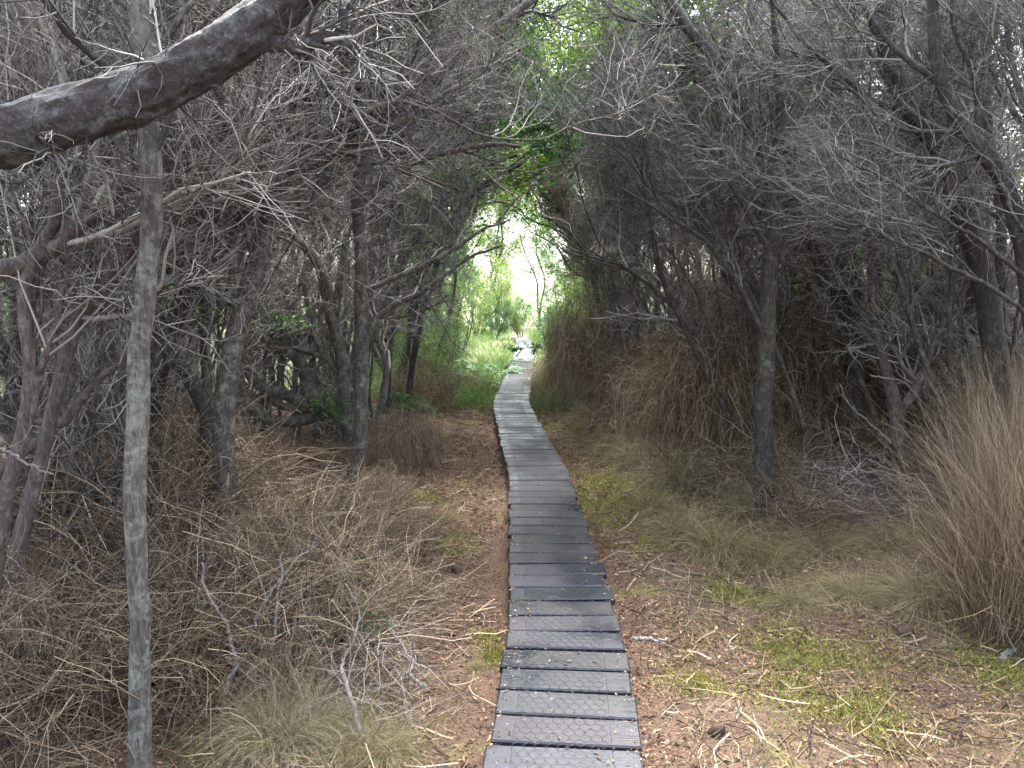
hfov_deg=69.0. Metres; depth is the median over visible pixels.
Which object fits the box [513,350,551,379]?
grass tussock
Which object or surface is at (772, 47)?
leafy tree
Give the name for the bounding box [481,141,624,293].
bowed tree
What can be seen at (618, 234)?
leaning tree
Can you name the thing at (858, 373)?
leaning tree
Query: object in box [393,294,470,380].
leafy shrub
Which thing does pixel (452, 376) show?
fern
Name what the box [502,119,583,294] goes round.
leafy tree
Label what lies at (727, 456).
grass tussock
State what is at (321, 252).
twiggy tree
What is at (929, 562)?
straw clump
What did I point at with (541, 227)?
twiggy tree
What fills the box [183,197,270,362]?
twiggy tree
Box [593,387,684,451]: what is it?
straw clump
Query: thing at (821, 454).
grass tussock
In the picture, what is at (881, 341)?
split tree
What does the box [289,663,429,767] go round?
grass tussock
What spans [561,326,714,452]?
dead fern clump
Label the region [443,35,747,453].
thin tree
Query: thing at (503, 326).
leafy shrub
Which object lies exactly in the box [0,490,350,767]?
twig tangle
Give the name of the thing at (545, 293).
sapling
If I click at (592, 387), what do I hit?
dead fern clump
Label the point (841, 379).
dead fern clump
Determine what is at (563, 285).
leafy shrub
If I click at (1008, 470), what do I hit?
straw clump
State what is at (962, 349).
broken tree
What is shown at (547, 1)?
twiggy tree
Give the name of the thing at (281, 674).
grass tussock
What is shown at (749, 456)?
twig tangle
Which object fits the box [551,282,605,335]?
leafy shrub
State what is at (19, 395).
sapling clump
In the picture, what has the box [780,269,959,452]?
dead fern clump
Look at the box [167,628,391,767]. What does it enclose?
grass tussock
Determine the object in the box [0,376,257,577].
twig tangle
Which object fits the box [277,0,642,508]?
forked tree
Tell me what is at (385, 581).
twig tangle
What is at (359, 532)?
fern
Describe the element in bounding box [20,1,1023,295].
sky
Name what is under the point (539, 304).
leafy shrub
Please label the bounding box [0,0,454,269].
bough
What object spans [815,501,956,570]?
grass tussock
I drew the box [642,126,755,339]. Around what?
sapling clump
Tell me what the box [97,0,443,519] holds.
pale stem tree
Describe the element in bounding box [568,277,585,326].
sapling
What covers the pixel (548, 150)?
twiggy tree
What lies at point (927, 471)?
straw clump
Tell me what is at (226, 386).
leaning tree
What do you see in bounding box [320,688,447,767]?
grass tussock
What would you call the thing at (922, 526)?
grass tussock
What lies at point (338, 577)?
fern
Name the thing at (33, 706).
twig tangle
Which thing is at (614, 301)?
sapling clump
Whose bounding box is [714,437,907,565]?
twig tangle
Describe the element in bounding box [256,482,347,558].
dead fern clump
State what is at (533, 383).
grass tussock
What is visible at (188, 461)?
dead fern clump
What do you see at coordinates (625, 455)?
grass tussock
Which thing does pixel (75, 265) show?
leafy shrub
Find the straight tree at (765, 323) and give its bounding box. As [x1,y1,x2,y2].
[496,0,816,517]
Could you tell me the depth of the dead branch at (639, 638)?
3.65 m
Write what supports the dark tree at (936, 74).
on the ground at (484, 686)
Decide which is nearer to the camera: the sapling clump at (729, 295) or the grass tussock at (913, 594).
the grass tussock at (913, 594)
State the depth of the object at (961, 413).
6.51 m
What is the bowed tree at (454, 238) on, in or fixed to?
on the ground at (484, 686)
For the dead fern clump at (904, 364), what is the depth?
7.62 m
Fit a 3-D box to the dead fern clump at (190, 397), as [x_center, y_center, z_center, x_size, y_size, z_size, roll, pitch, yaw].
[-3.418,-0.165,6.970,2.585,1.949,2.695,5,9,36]
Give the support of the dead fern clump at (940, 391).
on the ground at (484, 686)
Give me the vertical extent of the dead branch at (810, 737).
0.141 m
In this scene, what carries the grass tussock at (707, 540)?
on the ground at (484, 686)
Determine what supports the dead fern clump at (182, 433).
on the ground at (484, 686)
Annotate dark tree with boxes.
[566,0,872,454]
[641,0,1023,330]
[642,0,1023,464]
[686,0,943,464]
[791,0,995,444]
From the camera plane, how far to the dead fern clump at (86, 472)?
5.02 m
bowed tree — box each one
[383,91,607,412]
[402,16,606,392]
[433,67,554,350]
[462,8,676,360]
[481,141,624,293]
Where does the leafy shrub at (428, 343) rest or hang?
on the ground at (484, 686)
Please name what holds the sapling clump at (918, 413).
on the ground at (484, 686)
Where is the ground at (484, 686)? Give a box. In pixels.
[0,296,1023,767]
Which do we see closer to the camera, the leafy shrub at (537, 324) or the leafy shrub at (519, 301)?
the leafy shrub at (537, 324)
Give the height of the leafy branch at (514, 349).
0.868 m
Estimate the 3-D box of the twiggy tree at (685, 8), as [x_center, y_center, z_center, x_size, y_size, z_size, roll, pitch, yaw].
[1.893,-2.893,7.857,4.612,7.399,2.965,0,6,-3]
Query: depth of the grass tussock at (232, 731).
3.01 m
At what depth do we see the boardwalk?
3.69 m
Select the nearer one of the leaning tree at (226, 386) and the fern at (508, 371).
the leaning tree at (226, 386)
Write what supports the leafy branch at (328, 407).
attached to the twisted tree at (296, 351)
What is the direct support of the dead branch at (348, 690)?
in the twig tangle at (380, 687)
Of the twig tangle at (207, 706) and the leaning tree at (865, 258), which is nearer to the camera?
the twig tangle at (207, 706)
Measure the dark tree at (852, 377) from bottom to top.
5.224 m
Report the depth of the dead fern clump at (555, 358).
11.39 m
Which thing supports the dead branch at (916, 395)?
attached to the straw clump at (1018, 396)
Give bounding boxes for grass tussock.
[1,597,128,711]
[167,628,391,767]
[170,654,330,767]
[207,625,344,712]
[282,562,369,620]
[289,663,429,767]
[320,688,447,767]
[362,574,417,624]
[428,504,462,526]
[430,356,499,391]
[461,655,492,674]
[511,357,576,396]
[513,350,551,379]
[522,371,597,410]
[538,371,625,439]
[567,412,669,462]
[569,406,717,481]
[602,412,744,503]
[604,472,697,522]
[613,485,745,550]
[649,482,797,579]
[651,401,816,503]
[687,449,808,523]
[695,501,825,582]
[742,411,884,492]
[746,572,833,620]
[754,508,900,571]
[775,545,924,622]
[776,475,833,515]
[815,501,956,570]
[823,538,1005,639]
[879,490,969,549]
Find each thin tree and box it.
[0,0,233,476]
[294,10,525,453]
[376,52,594,422]
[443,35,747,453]
[560,70,697,365]
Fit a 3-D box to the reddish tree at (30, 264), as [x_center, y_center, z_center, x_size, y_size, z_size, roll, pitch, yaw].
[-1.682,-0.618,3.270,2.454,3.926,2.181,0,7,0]
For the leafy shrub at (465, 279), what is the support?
on the ground at (484, 686)
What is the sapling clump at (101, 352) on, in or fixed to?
on the ground at (484, 686)
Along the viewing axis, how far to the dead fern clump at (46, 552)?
3.79 m
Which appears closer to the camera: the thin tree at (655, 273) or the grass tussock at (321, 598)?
the grass tussock at (321, 598)
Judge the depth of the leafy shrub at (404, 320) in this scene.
16.30 m
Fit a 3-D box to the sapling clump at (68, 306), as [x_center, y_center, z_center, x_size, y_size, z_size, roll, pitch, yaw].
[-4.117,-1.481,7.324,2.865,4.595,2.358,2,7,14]
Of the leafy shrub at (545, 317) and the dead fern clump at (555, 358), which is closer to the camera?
the dead fern clump at (555, 358)
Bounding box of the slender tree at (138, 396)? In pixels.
[0,0,341,767]
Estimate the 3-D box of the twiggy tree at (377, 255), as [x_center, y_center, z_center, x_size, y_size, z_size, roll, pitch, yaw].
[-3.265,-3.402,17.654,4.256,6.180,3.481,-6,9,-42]
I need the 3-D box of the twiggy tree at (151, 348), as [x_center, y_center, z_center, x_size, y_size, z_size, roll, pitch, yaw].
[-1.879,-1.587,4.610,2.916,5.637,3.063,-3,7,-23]
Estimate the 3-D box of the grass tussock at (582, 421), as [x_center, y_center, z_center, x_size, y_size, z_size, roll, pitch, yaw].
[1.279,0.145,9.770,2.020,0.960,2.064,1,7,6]
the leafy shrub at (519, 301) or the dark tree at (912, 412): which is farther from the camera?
the leafy shrub at (519, 301)
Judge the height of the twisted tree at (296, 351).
4.425 m
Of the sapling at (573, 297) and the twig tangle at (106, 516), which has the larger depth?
the sapling at (573, 297)
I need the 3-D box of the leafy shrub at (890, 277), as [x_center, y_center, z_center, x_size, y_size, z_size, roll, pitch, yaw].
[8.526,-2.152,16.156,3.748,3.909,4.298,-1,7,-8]
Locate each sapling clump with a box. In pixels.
[0,0,220,469]
[0,0,342,580]
[0,204,194,440]
[67,99,369,485]
[194,17,372,431]
[219,220,333,400]
[251,119,435,442]
[285,177,427,406]
[544,184,668,370]
[546,146,716,384]
[564,5,908,445]
[615,132,806,424]
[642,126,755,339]
[670,140,805,421]
[721,58,1005,448]
[814,1,1023,466]
[864,44,1023,454]
[866,136,1014,430]
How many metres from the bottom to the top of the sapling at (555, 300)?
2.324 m
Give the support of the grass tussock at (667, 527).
on the ground at (484, 686)
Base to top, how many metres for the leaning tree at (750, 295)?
4.721 m
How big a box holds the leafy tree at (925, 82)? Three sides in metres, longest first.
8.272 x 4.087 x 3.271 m
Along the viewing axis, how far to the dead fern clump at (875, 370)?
7.56 m
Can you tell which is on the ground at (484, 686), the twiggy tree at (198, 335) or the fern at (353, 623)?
the twiggy tree at (198, 335)
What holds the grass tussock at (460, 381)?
on the ground at (484, 686)
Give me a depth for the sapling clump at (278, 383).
9.10 m
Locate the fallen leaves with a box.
[488,383,642,767]
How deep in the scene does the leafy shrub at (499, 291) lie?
30.72 m
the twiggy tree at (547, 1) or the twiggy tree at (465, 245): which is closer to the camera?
the twiggy tree at (547, 1)
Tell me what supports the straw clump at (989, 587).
on the ground at (484, 686)
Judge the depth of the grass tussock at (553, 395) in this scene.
12.03 m
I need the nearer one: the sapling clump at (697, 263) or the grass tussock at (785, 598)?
the grass tussock at (785, 598)
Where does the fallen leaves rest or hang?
on the boardwalk
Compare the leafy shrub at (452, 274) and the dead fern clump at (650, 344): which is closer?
the dead fern clump at (650, 344)
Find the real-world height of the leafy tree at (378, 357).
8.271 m
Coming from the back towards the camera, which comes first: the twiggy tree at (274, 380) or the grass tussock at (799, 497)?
the twiggy tree at (274, 380)
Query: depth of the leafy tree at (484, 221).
10.76 m
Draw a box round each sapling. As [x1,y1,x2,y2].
[536,272,552,339]
[544,274,563,342]
[555,271,573,333]
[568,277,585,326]
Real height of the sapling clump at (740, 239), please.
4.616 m
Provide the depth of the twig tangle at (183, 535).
3.83 m
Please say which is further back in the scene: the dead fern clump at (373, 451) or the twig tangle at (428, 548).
the dead fern clump at (373, 451)
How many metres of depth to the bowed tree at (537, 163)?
10.53 m
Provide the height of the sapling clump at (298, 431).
4.920 m
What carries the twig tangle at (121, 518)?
on the ground at (484, 686)
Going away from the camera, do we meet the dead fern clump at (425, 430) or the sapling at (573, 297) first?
the dead fern clump at (425, 430)
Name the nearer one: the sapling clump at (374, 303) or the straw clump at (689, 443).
the straw clump at (689, 443)
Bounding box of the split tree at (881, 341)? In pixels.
[730,45,1023,488]
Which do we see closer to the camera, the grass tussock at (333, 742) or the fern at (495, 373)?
the grass tussock at (333, 742)
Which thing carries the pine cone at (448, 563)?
on the ground at (484, 686)
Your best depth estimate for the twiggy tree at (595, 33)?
10.38 m
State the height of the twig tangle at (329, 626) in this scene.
1.088 m
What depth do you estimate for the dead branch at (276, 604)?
3.35 m
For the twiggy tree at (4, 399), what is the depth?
6.71 m
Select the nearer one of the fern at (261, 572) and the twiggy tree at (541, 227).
the fern at (261, 572)
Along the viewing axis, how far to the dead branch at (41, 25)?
2.25 m
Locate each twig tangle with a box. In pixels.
[0,369,396,621]
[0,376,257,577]
[0,384,360,710]
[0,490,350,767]
[0,510,249,767]
[1,505,418,767]
[2,452,242,675]
[4,432,357,714]
[10,423,273,615]
[95,459,480,756]
[151,438,464,638]
[198,556,474,767]
[228,485,490,676]
[244,446,450,565]
[312,460,484,576]
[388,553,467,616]
[632,399,860,519]
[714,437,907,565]
[732,381,918,492]
[745,405,968,530]
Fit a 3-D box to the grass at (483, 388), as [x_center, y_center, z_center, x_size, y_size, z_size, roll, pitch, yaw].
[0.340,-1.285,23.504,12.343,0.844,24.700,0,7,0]
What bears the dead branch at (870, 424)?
on the twig tangle at (749, 456)
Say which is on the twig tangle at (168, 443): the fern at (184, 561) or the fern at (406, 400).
the fern at (184, 561)
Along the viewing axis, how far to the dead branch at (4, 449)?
2.64 m
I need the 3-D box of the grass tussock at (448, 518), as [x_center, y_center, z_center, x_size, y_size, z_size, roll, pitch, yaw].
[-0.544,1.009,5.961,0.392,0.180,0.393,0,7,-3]
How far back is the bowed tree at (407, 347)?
12.50 m
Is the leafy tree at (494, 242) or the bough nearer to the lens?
the bough
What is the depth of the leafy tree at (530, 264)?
40.12 m
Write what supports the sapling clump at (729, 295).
on the ground at (484, 686)
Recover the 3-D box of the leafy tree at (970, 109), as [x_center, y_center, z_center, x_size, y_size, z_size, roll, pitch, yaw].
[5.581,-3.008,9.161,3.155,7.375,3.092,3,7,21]
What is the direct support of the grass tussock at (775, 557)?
on the ground at (484, 686)
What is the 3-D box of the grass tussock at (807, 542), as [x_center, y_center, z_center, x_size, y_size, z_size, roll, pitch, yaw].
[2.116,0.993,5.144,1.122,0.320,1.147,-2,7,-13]
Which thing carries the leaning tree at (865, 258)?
on the ground at (484, 686)
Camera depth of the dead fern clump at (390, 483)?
5.91 m
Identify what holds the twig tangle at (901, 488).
on the ground at (484, 686)
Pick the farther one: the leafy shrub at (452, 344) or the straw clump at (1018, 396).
the leafy shrub at (452, 344)
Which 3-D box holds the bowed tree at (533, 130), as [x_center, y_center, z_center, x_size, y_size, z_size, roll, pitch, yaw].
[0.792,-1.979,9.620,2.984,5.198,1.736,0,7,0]
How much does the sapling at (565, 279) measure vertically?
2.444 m
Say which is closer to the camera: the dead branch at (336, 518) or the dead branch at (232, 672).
the dead branch at (232, 672)
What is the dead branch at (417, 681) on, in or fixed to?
on the twig tangle at (329, 626)
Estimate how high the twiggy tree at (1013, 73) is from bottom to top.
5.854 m
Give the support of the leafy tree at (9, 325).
on the ground at (484, 686)
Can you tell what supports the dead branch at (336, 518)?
on the twig tangle at (312, 515)
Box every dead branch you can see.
[0,1,166,215]
[0,418,52,474]
[148,0,230,117]
[189,537,254,722]
[226,552,302,708]
[245,523,320,682]
[310,485,375,556]
[324,581,377,734]
[374,603,426,688]
[632,636,667,642]
[751,520,830,545]
[805,720,813,759]
[833,383,891,443]
[870,374,967,433]
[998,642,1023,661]
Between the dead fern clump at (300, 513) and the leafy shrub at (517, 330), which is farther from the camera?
the leafy shrub at (517, 330)
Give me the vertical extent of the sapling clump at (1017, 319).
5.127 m
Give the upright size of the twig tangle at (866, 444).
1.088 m
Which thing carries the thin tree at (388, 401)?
on the ground at (484, 686)
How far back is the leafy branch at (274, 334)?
6.41 m
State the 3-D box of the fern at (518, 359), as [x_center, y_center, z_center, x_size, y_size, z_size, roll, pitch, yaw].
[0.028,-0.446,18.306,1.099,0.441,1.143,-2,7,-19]
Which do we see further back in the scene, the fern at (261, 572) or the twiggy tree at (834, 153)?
the twiggy tree at (834, 153)
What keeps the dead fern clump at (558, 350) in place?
on the ground at (484, 686)
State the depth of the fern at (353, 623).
3.88 m
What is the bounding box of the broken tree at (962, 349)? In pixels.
[837,55,1023,469]
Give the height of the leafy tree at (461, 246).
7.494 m
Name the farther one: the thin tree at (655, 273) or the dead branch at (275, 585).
the thin tree at (655, 273)
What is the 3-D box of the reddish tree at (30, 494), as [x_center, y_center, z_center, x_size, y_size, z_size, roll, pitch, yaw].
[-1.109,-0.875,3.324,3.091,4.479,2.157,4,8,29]
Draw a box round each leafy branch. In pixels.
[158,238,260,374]
[252,297,319,358]
[300,380,353,443]
[503,332,560,356]
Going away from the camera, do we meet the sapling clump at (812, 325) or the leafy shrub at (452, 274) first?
the sapling clump at (812, 325)
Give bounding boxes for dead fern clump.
[0,498,122,642]
[0,509,106,718]
[3,301,279,471]
[55,426,116,521]
[56,377,298,557]
[65,349,289,497]
[151,471,341,621]
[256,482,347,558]
[331,452,424,522]
[339,398,437,471]
[366,380,459,474]
[368,343,474,415]
[512,239,657,416]
[529,295,594,390]
[534,266,668,388]
[557,321,664,434]
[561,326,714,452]
[584,243,864,486]
[589,272,750,419]
[605,327,728,447]
[614,219,906,454]
[677,215,928,476]
[778,277,929,400]
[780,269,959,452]
[841,289,1009,402]
[866,221,1023,449]
[870,269,1015,443]
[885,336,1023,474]
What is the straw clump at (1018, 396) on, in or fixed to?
on the ground at (484, 686)
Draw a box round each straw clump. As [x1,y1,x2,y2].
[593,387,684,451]
[637,407,749,468]
[663,420,785,493]
[719,411,862,500]
[798,346,1023,605]
[809,375,1023,653]
[813,334,1023,545]
[837,307,1023,499]
[846,408,986,507]
[879,497,1022,606]
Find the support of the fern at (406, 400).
on the ground at (484, 686)
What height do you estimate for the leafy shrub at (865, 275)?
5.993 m
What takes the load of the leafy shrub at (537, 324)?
on the ground at (484, 686)
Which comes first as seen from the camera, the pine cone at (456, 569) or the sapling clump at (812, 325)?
the pine cone at (456, 569)
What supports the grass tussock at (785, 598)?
on the ground at (484, 686)
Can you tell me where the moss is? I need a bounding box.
[11,366,1023,767]
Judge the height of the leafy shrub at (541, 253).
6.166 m
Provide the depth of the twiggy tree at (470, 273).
21.06 m
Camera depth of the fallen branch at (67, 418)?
3.52 m
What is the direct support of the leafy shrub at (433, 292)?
on the ground at (484, 686)
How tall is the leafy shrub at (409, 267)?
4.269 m
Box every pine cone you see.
[445,562,454,572]
[452,564,462,574]
[708,722,725,736]
[896,623,914,637]
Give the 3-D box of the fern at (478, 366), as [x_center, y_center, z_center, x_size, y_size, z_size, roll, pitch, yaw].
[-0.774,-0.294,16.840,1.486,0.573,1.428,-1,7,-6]
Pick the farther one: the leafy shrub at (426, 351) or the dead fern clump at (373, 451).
the leafy shrub at (426, 351)
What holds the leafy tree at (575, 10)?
on the ground at (484, 686)
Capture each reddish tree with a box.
[0,0,399,697]
[0,0,460,659]
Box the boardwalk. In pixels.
[482,337,642,767]
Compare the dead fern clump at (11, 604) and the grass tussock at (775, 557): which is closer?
the dead fern clump at (11, 604)
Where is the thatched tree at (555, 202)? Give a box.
[466,119,632,392]
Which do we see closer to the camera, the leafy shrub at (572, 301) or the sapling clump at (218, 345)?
the sapling clump at (218, 345)
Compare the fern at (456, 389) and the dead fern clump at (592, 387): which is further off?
the fern at (456, 389)
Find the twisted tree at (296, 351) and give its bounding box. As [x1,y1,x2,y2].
[198,89,463,466]
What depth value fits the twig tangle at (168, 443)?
4.72 m
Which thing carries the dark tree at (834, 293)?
on the ground at (484, 686)
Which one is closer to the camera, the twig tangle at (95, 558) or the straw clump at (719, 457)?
the twig tangle at (95, 558)
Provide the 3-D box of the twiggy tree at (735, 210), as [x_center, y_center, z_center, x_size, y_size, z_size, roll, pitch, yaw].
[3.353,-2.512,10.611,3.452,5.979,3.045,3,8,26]
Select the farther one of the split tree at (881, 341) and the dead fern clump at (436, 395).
the dead fern clump at (436, 395)
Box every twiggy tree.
[0,0,116,245]
[0,0,384,549]
[1,2,245,432]
[7,0,386,460]
[26,0,613,526]
[86,1,350,451]
[181,236,307,377]
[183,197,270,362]
[184,3,426,432]
[242,107,422,400]
[283,169,366,342]
[305,0,550,387]
[305,201,436,356]
[365,3,583,390]
[397,45,484,340]
[433,124,521,332]
[489,9,621,304]
[509,126,595,314]
[523,0,754,363]
[600,0,864,338]
[629,27,824,289]
[696,1,890,424]
[736,0,1023,408]
[744,2,895,298]
[822,0,1023,278]
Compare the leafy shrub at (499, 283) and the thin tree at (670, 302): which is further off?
the leafy shrub at (499, 283)
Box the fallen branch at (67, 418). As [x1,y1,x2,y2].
[0,333,151,479]
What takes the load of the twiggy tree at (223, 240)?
on the ground at (484, 686)
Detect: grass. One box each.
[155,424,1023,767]
[320,325,649,411]
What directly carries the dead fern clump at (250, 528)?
on the ground at (484, 686)
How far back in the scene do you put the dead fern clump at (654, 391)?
8.34 m
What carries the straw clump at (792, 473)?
on the ground at (484, 686)
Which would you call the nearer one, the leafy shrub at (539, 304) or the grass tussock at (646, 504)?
the grass tussock at (646, 504)
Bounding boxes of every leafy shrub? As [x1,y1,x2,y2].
[0,248,85,396]
[2,212,136,371]
[330,261,443,360]
[332,220,445,316]
[374,303,462,375]
[387,241,457,348]
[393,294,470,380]
[425,312,469,366]
[428,255,491,350]
[432,222,495,336]
[433,208,468,316]
[447,254,523,335]
[469,237,531,323]
[478,297,522,338]
[492,294,530,329]
[499,290,538,336]
[522,260,590,335]
[522,298,562,335]
[528,236,649,294]
[533,303,585,341]
[541,262,607,308]
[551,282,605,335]
[779,215,905,304]
[832,248,1017,312]
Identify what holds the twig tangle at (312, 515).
on the ground at (484, 686)
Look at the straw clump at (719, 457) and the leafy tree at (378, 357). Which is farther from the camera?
the leafy tree at (378, 357)
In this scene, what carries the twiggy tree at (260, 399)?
on the ground at (484, 686)
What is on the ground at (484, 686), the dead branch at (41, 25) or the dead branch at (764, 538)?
the dead branch at (764, 538)
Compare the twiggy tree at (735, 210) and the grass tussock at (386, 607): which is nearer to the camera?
the grass tussock at (386, 607)
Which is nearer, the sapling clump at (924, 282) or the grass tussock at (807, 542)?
the grass tussock at (807, 542)
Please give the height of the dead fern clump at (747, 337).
3.248 m
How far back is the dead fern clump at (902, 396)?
8.64 m
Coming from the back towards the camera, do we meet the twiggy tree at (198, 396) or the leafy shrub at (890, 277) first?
the leafy shrub at (890, 277)
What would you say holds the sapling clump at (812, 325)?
on the ground at (484, 686)
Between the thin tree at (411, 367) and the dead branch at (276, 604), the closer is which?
the dead branch at (276, 604)
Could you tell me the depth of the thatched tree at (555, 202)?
12.19 m
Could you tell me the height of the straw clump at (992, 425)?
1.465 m
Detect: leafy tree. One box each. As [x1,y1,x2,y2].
[0,26,70,384]
[338,0,577,402]
[344,3,509,379]
[409,208,484,341]
[467,185,538,327]
[488,0,629,295]
[494,201,558,323]
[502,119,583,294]
[524,0,686,324]
[688,0,872,299]
[833,7,1023,283]
[858,0,1023,306]
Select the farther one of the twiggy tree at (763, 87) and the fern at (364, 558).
the twiggy tree at (763, 87)
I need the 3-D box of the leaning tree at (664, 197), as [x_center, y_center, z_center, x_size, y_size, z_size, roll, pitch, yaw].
[2.086,-0.951,7.475,2.615,3.570,2.192,0,7,0]
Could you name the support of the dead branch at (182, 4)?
attached to the slender tree at (138, 396)
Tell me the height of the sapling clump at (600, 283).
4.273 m
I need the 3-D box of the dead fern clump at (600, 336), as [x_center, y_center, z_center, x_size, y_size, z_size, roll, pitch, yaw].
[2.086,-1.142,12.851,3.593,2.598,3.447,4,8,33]
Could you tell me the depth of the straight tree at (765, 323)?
5.81 m
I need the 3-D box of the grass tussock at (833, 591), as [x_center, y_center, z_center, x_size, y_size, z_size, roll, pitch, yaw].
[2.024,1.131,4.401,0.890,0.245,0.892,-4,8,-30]
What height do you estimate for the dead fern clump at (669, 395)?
2.490 m
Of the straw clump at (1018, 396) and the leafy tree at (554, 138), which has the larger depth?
the leafy tree at (554, 138)
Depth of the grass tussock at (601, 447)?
8.37 m
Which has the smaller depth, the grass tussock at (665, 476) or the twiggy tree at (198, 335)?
the grass tussock at (665, 476)
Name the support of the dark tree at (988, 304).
on the ground at (484, 686)
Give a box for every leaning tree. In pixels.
[126,0,730,551]
[522,49,695,382]
[547,161,641,368]
[559,2,841,464]
[601,101,844,456]
[633,7,948,467]
[693,0,1016,475]
[726,40,1021,453]
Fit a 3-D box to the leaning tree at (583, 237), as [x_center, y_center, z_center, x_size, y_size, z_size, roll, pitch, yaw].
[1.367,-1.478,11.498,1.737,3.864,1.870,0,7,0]
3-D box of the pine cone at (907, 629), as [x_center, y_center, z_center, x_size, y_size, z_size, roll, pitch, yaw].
[2.072,1.303,3.932,0.101,0.066,0.090,-27,13,-23]
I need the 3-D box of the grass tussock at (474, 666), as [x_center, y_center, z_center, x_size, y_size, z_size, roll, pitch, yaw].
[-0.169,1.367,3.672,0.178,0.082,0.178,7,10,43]
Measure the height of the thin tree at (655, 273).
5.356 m
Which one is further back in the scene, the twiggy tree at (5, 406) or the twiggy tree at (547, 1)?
the twiggy tree at (547, 1)
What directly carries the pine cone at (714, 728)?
on the ground at (484, 686)
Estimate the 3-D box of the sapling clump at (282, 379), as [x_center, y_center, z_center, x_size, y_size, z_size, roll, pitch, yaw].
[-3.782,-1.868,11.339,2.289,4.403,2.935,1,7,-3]
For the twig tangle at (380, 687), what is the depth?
3.29 m
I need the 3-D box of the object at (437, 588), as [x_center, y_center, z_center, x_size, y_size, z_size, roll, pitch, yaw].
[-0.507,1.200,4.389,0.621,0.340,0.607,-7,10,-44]
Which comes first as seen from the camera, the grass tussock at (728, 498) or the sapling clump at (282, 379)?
the grass tussock at (728, 498)
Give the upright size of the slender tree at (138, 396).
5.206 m
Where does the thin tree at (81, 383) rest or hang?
on the ground at (484, 686)
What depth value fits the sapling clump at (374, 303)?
11.21 m
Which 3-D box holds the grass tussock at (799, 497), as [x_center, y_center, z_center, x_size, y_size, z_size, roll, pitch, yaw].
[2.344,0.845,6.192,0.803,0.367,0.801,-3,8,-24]
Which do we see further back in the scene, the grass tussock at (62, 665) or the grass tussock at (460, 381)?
the grass tussock at (460, 381)
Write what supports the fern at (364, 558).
on the ground at (484, 686)
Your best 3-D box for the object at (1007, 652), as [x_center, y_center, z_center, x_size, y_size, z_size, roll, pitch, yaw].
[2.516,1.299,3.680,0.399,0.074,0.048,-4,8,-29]
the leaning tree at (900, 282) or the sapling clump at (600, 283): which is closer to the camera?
the leaning tree at (900, 282)
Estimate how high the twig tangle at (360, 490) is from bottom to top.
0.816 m
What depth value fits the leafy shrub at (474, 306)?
22.22 m
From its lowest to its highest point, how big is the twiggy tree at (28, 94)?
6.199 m
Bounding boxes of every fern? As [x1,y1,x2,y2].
[149,549,221,582]
[210,542,312,601]
[289,557,371,611]
[314,601,391,649]
[330,517,397,548]
[334,544,391,574]
[368,391,439,417]
[415,369,470,382]
[422,379,481,398]
[453,359,502,372]
[460,370,510,388]
[480,366,523,380]
[495,358,529,367]
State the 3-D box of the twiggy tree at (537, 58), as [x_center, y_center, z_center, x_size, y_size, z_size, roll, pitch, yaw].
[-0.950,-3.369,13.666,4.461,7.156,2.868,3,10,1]
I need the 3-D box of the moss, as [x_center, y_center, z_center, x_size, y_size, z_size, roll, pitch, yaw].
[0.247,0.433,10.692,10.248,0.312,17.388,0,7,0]

